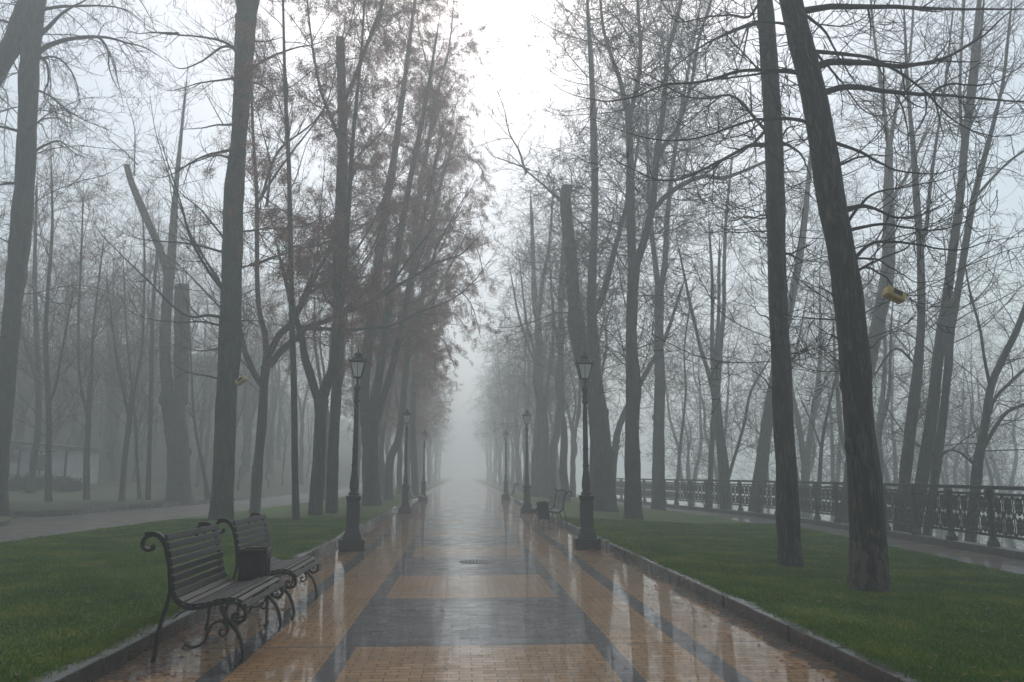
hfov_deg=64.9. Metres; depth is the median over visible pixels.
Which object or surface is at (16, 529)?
side path
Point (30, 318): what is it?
sapling
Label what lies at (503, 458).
bare tree
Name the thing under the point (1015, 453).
bare tree
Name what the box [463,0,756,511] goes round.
linden tree
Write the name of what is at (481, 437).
bare tree
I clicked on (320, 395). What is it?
ash tree
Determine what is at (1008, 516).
sapling
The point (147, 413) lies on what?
sapling
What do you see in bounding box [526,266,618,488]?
bare tree
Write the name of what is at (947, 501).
iron fence
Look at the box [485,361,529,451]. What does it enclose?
bare tree
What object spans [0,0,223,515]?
weeping tree
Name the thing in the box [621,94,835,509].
slope tree
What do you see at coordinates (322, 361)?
bare tree
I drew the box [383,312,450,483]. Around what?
ash tree
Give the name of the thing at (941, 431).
slope tree
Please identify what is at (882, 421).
bare tree
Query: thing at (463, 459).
sky
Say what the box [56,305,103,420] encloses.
sapling
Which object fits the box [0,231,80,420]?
bare tree
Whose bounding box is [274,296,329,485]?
bare tree
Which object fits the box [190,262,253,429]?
bare tree
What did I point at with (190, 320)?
sapling
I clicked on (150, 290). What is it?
sapling
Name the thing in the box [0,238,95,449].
bare tree
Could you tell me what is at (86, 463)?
bank tree
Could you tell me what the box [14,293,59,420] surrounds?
sapling
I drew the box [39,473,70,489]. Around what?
shrub
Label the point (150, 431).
bank tree
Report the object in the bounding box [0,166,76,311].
bare tree
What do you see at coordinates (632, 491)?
linden tree
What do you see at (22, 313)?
sapling
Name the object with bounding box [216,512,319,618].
park bench
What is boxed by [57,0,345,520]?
bare tree
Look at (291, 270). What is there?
ash tree
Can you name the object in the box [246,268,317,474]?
bare tree
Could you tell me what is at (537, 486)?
linden tree
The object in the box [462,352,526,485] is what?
bare tree
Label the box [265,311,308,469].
sapling
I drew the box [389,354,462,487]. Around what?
ash tree
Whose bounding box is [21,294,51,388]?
sapling
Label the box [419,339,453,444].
bare tree
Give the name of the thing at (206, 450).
bare tree
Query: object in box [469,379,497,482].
bare tree
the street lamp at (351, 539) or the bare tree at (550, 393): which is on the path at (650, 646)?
the street lamp at (351, 539)
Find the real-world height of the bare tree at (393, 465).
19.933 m
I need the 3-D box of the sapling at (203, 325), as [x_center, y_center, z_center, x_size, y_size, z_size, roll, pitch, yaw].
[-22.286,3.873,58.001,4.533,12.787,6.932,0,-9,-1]
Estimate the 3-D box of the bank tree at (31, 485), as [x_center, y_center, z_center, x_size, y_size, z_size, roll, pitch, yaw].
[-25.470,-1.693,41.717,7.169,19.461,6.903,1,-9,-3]
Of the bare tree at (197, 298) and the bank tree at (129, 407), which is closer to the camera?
the bank tree at (129, 407)
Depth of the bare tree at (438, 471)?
176.59 m
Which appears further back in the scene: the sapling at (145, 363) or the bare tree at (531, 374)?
the bare tree at (531, 374)
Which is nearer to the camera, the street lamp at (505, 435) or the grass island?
the grass island
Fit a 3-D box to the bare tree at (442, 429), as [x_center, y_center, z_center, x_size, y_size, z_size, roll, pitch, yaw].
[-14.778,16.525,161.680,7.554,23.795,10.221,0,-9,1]
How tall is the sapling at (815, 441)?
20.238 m
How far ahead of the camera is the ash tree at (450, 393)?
97.00 m
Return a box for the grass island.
[0,516,10,526]
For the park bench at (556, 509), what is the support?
on the path at (650, 646)
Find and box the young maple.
[115,0,514,511]
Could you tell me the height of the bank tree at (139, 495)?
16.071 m
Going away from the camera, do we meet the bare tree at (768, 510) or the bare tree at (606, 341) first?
the bare tree at (606, 341)
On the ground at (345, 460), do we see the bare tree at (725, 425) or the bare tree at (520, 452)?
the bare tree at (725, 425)
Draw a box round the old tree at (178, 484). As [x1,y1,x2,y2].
[81,42,223,504]
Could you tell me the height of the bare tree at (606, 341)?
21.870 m
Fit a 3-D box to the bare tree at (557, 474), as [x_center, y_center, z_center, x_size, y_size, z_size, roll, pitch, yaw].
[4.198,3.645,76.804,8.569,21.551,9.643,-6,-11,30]
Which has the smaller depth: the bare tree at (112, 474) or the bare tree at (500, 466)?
the bare tree at (112, 474)
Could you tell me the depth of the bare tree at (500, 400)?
104.51 m
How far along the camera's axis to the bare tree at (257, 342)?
75.26 m
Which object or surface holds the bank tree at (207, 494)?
on the grass bank
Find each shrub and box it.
[8,473,27,490]
[9,472,44,489]
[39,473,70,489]
[53,475,82,491]
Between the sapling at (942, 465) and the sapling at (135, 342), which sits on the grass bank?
the sapling at (135, 342)
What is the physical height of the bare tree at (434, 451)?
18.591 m
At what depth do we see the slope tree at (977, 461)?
25.00 m
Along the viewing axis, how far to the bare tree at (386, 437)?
97.66 m
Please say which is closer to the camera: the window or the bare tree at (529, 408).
the window
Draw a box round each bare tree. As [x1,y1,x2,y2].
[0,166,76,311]
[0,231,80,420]
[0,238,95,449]
[30,211,108,408]
[33,237,103,432]
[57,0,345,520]
[59,192,165,480]
[81,221,151,460]
[82,253,148,452]
[94,205,178,446]
[119,210,200,381]
[149,200,218,382]
[156,244,218,358]
[172,253,219,385]
[189,278,280,439]
[189,279,251,467]
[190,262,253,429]
[193,295,276,421]
[207,250,298,472]
[211,240,281,446]
[216,290,288,477]
[237,291,288,415]
[239,301,302,466]
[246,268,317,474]
[250,276,316,461]
[263,198,371,499]
[270,233,382,434]
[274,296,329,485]
[308,247,396,491]
[326,279,402,436]
[341,315,389,460]
[342,288,403,415]
[345,316,396,458]
[349,359,399,458]
[384,312,398,464]
[387,348,411,486]
[399,378,451,481]
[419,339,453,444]
[425,389,455,483]
[426,380,457,482]
[426,399,450,456]
[426,409,447,480]
[428,382,448,481]
[428,399,444,482]
[432,372,453,479]
[435,404,453,480]
[437,383,451,480]
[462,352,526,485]
[464,388,496,481]
[466,403,491,480]
[469,335,533,449]
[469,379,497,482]
[471,304,545,490]
[471,311,535,487]
[471,357,510,484]
[474,177,600,497]
[475,295,529,487]
[476,306,544,488]
[476,365,515,483]
[477,364,511,482]
[477,416,499,481]
[478,390,500,479]
[483,366,511,482]
[484,403,519,478]
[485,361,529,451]
[486,271,575,492]
[489,254,566,491]
[489,358,532,482]
[491,378,511,481]
[497,310,572,452]
[498,406,531,482]
[499,351,551,484]
[501,294,565,425]
[506,278,585,492]
[508,299,573,444]
[509,166,609,501]
[512,367,553,477]
[524,270,624,496]
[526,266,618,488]
[530,200,645,400]
[531,324,587,445]
[535,226,643,414]
[554,0,1023,592]
[581,0,956,568]
[619,290,753,503]
[621,319,749,509]
[665,260,767,507]
[710,155,882,517]
[724,294,844,516]
[725,357,775,513]
[751,181,968,506]
[788,154,961,486]
[789,270,901,521]
[804,263,954,514]
[816,363,902,528]
[876,247,1023,540]
[878,351,996,536]
[882,280,1023,548]
[883,278,1023,536]
[888,361,990,535]
[910,289,1023,547]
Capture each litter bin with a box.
[235,547,271,625]
[536,501,550,528]
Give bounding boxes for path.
[0,478,440,542]
[93,478,867,681]
[483,478,1023,578]
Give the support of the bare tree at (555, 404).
on the lawn at (572, 508)
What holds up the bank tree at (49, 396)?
on the grass bank
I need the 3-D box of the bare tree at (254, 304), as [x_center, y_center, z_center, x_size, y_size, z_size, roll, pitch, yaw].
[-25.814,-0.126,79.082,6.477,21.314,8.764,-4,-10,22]
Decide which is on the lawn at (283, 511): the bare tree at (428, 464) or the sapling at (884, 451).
the bare tree at (428, 464)
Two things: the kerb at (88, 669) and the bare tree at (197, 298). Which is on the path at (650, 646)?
the kerb at (88, 669)
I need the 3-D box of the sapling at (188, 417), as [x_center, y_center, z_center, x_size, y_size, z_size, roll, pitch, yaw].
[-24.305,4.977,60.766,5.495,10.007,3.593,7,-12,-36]
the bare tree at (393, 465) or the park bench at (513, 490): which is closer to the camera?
the park bench at (513, 490)
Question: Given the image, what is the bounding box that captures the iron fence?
[616,478,1023,546]
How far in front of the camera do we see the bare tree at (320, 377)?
49.13 m
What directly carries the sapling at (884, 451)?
on the ground at (345, 460)
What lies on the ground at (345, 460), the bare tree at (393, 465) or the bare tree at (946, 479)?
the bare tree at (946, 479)
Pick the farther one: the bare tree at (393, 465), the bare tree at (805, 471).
the bare tree at (393, 465)
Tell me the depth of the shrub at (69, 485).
41.59 m
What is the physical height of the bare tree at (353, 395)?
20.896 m
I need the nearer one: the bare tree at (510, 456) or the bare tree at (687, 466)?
the bare tree at (687, 466)
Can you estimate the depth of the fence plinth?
22.88 m
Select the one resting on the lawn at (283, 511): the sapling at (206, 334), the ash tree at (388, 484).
the ash tree at (388, 484)
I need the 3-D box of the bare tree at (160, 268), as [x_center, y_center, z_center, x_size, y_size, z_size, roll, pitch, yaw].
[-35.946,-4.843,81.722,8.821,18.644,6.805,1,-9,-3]
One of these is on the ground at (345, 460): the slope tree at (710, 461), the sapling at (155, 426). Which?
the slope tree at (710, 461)
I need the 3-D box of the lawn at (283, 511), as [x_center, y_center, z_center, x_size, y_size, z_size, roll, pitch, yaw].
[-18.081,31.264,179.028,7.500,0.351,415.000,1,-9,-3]
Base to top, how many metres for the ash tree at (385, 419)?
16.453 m
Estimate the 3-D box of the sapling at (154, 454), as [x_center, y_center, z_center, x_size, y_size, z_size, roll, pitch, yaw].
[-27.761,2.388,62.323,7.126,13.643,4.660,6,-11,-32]
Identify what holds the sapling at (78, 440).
on the grass bank
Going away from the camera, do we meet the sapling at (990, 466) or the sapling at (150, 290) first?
the sapling at (990, 466)
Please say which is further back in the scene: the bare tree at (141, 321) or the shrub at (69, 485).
the bare tree at (141, 321)
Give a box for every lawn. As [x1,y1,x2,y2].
[0,477,454,681]
[469,477,1023,681]
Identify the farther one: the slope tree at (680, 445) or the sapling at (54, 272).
the sapling at (54, 272)
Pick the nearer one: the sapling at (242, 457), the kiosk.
the kiosk
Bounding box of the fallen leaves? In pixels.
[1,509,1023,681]
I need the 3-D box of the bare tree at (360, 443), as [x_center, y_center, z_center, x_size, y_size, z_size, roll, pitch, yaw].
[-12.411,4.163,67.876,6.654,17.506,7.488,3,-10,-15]
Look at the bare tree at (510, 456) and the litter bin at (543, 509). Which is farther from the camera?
the bare tree at (510, 456)
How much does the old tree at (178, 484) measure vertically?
25.738 m
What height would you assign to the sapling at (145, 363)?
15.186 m
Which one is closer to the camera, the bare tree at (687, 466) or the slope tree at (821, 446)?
the slope tree at (821, 446)
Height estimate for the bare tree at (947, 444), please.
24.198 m
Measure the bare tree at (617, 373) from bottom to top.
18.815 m
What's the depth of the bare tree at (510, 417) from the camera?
87.47 m
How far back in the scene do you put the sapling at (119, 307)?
69.94 m
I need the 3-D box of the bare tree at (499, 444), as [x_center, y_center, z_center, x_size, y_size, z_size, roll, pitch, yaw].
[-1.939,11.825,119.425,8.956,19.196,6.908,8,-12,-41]
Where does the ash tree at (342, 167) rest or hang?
on the lawn at (283, 511)
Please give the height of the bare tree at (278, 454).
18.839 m
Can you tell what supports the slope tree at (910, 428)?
on the ground at (345, 460)
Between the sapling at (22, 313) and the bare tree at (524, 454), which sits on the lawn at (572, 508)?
the bare tree at (524, 454)
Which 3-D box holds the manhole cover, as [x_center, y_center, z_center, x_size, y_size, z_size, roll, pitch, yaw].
[-0.653,4.094,14.926,0.650,0.034,0.650,1,-9,-3]
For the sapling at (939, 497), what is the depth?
61.15 m
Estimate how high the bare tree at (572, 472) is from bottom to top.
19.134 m
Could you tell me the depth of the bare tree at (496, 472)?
128.72 m
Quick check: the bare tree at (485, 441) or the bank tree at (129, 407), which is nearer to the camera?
the bank tree at (129, 407)
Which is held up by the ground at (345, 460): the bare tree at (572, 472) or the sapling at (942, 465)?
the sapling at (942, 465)
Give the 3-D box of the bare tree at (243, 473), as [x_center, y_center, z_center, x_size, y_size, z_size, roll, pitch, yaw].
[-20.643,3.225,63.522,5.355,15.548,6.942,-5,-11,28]
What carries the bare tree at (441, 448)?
on the lawn at (283, 511)
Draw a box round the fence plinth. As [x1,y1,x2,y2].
[616,498,1023,559]
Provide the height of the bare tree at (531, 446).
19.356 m
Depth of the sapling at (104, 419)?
56.27 m
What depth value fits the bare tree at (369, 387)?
78.77 m
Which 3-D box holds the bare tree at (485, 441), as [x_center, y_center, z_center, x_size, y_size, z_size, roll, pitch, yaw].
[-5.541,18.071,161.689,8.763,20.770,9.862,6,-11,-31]
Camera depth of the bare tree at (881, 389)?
46.61 m
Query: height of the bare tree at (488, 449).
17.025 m
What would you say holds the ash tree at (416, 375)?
on the lawn at (283, 511)
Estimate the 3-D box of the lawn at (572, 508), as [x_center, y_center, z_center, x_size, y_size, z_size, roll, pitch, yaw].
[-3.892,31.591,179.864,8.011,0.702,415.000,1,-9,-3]
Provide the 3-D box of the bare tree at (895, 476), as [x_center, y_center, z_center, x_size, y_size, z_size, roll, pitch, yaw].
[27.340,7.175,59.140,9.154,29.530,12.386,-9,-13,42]
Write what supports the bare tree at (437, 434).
on the lawn at (283, 511)
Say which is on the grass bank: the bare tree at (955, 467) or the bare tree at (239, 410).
the bare tree at (239, 410)
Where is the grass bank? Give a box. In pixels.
[8,346,349,510]
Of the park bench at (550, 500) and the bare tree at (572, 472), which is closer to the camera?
the park bench at (550, 500)
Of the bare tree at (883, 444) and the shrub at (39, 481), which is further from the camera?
the bare tree at (883, 444)
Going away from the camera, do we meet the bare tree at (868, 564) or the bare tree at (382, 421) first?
the bare tree at (868, 564)
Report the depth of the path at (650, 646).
8.75 m
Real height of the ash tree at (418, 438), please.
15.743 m
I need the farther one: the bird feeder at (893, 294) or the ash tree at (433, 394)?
the ash tree at (433, 394)
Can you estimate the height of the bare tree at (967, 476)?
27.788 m
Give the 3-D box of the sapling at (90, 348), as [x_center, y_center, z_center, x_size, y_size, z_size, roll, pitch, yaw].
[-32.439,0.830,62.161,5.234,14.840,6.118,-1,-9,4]
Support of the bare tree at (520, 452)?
on the lawn at (572, 508)
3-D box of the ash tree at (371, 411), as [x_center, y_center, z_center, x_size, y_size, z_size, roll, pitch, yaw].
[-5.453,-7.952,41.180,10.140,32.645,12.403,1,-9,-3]
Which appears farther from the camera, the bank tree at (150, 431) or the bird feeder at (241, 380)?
the bank tree at (150, 431)
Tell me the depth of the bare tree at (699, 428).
71.31 m
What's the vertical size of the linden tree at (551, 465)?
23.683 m
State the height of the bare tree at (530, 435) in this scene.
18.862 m
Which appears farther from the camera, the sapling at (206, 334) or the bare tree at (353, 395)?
the sapling at (206, 334)
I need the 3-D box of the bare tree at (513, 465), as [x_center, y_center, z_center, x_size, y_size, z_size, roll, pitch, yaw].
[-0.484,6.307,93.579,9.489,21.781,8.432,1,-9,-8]
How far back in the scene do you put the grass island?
25.46 m
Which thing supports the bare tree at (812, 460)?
on the ground at (345, 460)
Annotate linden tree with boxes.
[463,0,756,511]
[473,119,612,496]
[499,0,908,518]
[500,170,626,498]
[573,0,758,509]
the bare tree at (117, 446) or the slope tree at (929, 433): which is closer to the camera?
the slope tree at (929, 433)
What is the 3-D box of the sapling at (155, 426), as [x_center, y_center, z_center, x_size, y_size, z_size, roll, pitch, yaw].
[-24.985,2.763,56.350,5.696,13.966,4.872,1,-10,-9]
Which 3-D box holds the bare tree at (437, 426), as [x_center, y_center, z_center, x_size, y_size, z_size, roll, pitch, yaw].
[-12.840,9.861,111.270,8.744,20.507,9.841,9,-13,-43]
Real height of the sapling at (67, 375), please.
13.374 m
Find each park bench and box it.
[140,522,284,662]
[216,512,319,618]
[408,484,424,505]
[501,483,518,502]
[531,489,562,523]
[537,490,572,528]
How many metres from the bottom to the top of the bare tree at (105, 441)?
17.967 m
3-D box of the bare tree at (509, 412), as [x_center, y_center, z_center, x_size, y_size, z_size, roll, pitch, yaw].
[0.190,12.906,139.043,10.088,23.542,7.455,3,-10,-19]
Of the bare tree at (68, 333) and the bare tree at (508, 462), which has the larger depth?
the bare tree at (508, 462)
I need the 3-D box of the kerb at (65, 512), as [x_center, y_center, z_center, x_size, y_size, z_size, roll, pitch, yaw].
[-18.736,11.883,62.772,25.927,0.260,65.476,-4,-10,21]
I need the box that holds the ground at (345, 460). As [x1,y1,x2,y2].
[10,343,1023,549]
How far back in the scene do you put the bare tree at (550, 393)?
87.89 m
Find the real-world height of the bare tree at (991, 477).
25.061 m
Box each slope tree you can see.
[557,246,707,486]
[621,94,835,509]
[647,249,728,502]
[666,203,765,507]
[698,54,873,512]
[728,233,910,514]
[793,0,1023,531]
[803,0,1016,523]
[833,0,1023,532]
[875,0,1023,535]
[883,147,1023,542]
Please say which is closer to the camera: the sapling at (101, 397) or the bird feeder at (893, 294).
the bird feeder at (893, 294)
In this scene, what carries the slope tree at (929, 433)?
on the ground at (345, 460)
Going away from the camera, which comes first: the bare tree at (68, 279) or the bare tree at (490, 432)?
the bare tree at (68, 279)
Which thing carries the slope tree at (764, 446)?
on the ground at (345, 460)
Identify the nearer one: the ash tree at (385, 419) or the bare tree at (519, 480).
the ash tree at (385, 419)
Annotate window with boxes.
[36,450,54,474]
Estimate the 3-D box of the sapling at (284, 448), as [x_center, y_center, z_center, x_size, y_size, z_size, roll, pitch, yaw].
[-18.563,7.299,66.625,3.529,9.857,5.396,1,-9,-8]
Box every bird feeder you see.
[235,374,247,385]
[882,281,906,303]
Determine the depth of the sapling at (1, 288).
59.47 m
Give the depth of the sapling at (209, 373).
68.61 m
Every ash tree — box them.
[178,0,448,515]
[199,0,364,519]
[252,0,455,512]
[294,0,505,505]
[340,264,439,496]
[342,250,451,493]
[357,276,473,464]
[370,0,500,499]
[378,370,446,487]
[381,350,457,468]
[382,112,504,495]
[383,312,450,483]
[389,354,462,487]
[396,368,461,481]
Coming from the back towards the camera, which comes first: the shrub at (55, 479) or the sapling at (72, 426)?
the sapling at (72, 426)
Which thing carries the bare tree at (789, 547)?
on the lawn at (572, 508)
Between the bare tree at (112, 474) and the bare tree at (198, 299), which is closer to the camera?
the bare tree at (112, 474)
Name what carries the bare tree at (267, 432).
on the grass bank
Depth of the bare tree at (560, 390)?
49.10 m
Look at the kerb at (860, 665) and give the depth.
8.15 m
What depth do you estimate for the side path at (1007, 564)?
20.55 m
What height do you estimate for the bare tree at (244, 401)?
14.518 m
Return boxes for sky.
[0,0,1023,501]
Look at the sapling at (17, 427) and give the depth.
52.45 m
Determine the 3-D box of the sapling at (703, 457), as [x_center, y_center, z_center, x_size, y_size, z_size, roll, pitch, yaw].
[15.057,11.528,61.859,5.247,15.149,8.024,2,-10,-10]
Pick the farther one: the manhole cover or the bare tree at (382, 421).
the bare tree at (382, 421)
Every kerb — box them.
[9,486,349,516]
[28,478,453,681]
[468,477,923,681]
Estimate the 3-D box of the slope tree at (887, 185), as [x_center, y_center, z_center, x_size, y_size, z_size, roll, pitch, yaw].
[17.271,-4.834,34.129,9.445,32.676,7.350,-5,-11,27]
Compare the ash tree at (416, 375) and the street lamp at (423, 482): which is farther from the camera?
the ash tree at (416, 375)
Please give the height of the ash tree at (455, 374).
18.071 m
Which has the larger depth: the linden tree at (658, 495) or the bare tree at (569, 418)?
the bare tree at (569, 418)
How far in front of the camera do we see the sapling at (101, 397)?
63.72 m
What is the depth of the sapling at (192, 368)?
69.75 m
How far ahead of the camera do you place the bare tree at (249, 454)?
66.39 m
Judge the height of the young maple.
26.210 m
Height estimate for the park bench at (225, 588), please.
1.105 m
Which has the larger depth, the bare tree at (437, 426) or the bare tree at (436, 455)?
the bare tree at (436, 455)
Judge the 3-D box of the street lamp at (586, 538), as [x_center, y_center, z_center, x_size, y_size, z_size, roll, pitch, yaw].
[1.643,2.348,17.994,0.550,4.440,0.550,0,-9,-2]
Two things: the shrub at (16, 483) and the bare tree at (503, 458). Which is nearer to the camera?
the shrub at (16, 483)
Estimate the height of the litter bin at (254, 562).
0.800 m
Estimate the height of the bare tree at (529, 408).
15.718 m
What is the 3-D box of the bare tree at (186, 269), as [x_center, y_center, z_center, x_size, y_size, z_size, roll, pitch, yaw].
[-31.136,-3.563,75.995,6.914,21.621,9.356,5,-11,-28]
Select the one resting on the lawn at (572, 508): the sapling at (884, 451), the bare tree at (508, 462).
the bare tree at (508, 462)
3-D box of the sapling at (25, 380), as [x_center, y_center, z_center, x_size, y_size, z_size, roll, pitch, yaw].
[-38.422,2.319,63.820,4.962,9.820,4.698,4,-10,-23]
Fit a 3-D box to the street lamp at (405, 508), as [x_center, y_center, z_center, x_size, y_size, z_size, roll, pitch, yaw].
[-4.449,4.968,33.833,0.550,4.440,0.550,1,-9,-8]
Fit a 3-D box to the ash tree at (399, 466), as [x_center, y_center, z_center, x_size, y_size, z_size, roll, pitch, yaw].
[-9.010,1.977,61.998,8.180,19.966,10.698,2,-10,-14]
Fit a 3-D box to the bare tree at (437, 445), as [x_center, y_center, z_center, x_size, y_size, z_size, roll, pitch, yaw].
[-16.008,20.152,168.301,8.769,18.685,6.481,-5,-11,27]
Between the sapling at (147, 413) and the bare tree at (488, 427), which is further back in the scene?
the bare tree at (488, 427)
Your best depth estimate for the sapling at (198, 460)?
52.79 m
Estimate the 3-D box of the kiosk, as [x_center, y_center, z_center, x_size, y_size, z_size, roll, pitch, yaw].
[-29.484,7.055,47.710,8.700,3.150,5.300,1,-9,-3]
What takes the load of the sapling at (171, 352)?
on the grass bank
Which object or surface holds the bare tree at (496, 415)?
on the lawn at (572, 508)
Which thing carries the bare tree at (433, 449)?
on the lawn at (283, 511)
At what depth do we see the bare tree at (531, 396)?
62.77 m
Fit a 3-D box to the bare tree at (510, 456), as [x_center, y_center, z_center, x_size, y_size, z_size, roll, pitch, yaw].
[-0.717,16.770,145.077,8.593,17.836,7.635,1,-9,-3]
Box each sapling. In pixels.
[0,247,41,421]
[0,254,42,420]
[3,273,52,383]
[11,302,83,449]
[12,292,98,448]
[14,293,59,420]
[14,307,54,428]
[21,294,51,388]
[26,288,107,448]
[28,210,92,382]
[34,293,136,449]
[39,239,107,444]
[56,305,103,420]
[61,281,155,449]
[62,259,110,443]
[78,315,131,436]
[82,237,147,415]
[92,250,193,482]
[100,286,172,422]
[115,288,188,455]
[117,289,201,461]
[122,263,172,430]
[131,334,173,461]
[135,237,166,367]
[139,295,198,421]
[146,319,209,414]
[153,356,215,453]
[156,277,202,396]
[186,291,238,486]
[186,320,217,478]
[193,287,220,399]
[195,316,256,437]
[206,274,289,489]
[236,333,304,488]
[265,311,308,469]
[267,372,309,485]
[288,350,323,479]
[669,399,744,509]
[770,375,843,519]
[823,387,913,527]
[875,401,973,537]
[898,449,960,536]
[941,397,1023,547]
[947,436,1022,547]
[981,463,1023,548]
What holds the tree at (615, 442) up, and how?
on the ground at (345, 460)
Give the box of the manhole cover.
[459,560,493,563]
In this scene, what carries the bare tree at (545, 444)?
on the lawn at (572, 508)
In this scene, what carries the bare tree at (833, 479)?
on the ground at (345, 460)
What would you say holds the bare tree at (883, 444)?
on the ground at (345, 460)
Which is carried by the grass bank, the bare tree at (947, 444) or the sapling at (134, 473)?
the sapling at (134, 473)
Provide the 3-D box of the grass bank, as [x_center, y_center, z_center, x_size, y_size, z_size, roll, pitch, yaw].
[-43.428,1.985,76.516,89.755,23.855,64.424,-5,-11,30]
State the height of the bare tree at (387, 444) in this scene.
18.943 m
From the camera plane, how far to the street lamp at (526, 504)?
33.91 m
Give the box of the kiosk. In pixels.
[9,440,109,484]
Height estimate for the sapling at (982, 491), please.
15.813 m
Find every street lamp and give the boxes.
[338,346,367,550]
[398,410,411,513]
[418,429,427,500]
[501,431,510,500]
[520,409,533,512]
[573,350,600,548]
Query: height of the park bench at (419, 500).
1.105 m
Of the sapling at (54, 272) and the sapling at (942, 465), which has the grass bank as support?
the sapling at (54, 272)
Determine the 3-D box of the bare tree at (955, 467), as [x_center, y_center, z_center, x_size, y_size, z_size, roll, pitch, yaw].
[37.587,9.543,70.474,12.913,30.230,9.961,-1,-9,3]
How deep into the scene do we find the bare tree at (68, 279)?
70.31 m
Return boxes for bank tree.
[0,86,149,501]
[0,130,92,492]
[29,130,157,499]
[38,156,201,500]
[63,198,181,498]
[93,161,213,499]
[136,239,219,499]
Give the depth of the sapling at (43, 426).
53.88 m

